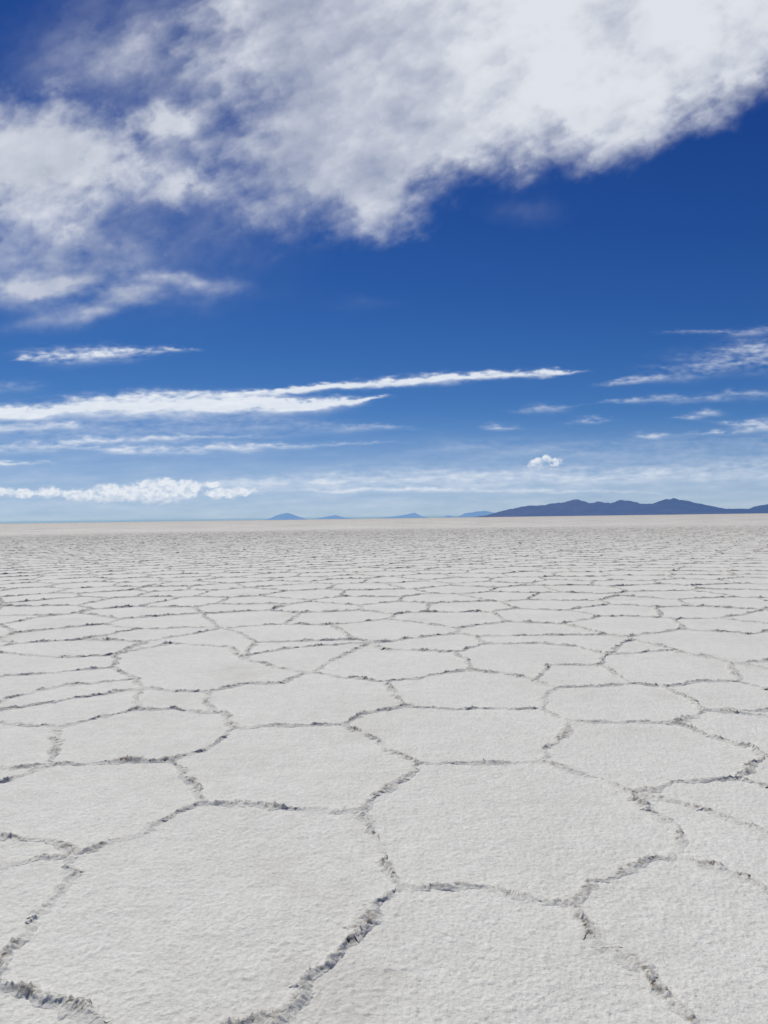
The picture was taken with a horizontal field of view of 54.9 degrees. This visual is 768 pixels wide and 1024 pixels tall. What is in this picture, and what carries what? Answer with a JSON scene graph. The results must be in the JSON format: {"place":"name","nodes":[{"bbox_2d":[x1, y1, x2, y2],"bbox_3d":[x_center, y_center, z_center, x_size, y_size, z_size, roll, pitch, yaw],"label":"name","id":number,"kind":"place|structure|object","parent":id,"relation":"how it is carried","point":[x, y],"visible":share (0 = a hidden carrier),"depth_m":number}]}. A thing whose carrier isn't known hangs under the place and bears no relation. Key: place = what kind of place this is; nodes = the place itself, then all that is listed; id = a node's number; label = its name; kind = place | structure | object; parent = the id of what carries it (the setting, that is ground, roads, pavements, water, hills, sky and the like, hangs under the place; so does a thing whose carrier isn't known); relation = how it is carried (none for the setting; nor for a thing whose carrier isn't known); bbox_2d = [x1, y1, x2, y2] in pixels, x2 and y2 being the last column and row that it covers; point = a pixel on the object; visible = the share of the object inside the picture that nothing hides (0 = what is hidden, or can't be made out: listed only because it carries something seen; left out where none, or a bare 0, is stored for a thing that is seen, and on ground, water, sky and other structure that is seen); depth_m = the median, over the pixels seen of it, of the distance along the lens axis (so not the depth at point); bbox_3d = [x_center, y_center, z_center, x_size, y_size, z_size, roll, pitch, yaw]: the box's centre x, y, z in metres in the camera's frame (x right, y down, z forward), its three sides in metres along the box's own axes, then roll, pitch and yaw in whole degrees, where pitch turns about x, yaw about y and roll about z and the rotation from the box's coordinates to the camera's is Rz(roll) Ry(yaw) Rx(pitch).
{"place":"outdoors","nodes":[
{"label":"outdoors","id":0,"kind":"place"},
{"bbox_2d":[0,478,254,504],"bbox_3d":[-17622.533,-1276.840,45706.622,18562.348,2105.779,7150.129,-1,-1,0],"label":"cloud","id":1,"kind":"structure","parent":0,"point":[144,491],"depth_m":47558.66},
{"bbox_2d":[267,513,308,519],"bbox_3d":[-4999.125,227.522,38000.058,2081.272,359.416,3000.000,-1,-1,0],"label":"mountain","id":2,"kind":"structure","parent":0,"point":[286,516],"depth_m":37114.62},
{"bbox_2d":[318,515,353,518],"bbox_3d":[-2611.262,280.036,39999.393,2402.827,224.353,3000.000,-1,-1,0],"label":"mountain","id":3,"kind":"structure","parent":0,"point":[334,517],"depth_m":39269.81},
{"bbox_2d":[0,513,767,1023],"bbox_3d":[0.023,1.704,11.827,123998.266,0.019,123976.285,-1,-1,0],"label":"ground","id":4,"kind":"structure","parent":0,"point":[206,915],"depth_m":4.36},
{"bbox_2d":[0,523,767,1023],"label":"salt ridges","id":5,"kind":"object","parent":4,"relation":"on","point":[362,921],"visible":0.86,"depth_m":8.31},
{"bbox_2d":[0,0,767,313],"bbox_3d":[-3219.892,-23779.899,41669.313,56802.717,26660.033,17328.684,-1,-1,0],"label":"cloud","id":6,"kind":"structure","parent":0,"point":[387,101],"depth_m":44108.09},
{"bbox_2d":[0,346,767,493],"bbox_3d":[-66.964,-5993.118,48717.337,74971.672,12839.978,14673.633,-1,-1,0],"label":"cloud","id":7,"kind":"structure","parent":0,"point":[193,403],"depth_m":54356.47},
{"bbox_2d":[0,0,767,523],"label":"sky","id":8,"kind":"structure","parent":0,"point":[639,274]},
{"bbox_2d":[375,513,428,518],"bbox_3d":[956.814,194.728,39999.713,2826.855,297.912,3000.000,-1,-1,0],"label":"mountain","id":9,"kind":"structure","parent":0,"point":[413,515],"depth_m":39154.34},
{"bbox_2d":[455,511,492,517],"bbox_3d":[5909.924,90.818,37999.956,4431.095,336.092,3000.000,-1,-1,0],"label":"mountain","id":10,"kind":"structure","parent":0,"point":[478,513],"depth_m":37393.81},
{"bbox_2d":[527,455,561,468],"bbox_3d":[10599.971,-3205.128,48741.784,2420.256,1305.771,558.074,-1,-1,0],"label":"cloud","id":11,"kind":"structure","parent":0,"point":[537,461],"depth_m":48781.07},
{"bbox_2d":[478,498,767,516],"bbox_3d":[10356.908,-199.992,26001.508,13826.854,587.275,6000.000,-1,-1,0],"label":"mountain range","id":12,"kind":"structure","parent":0,"point":[672,506],"depth_m":24303.00}
]}

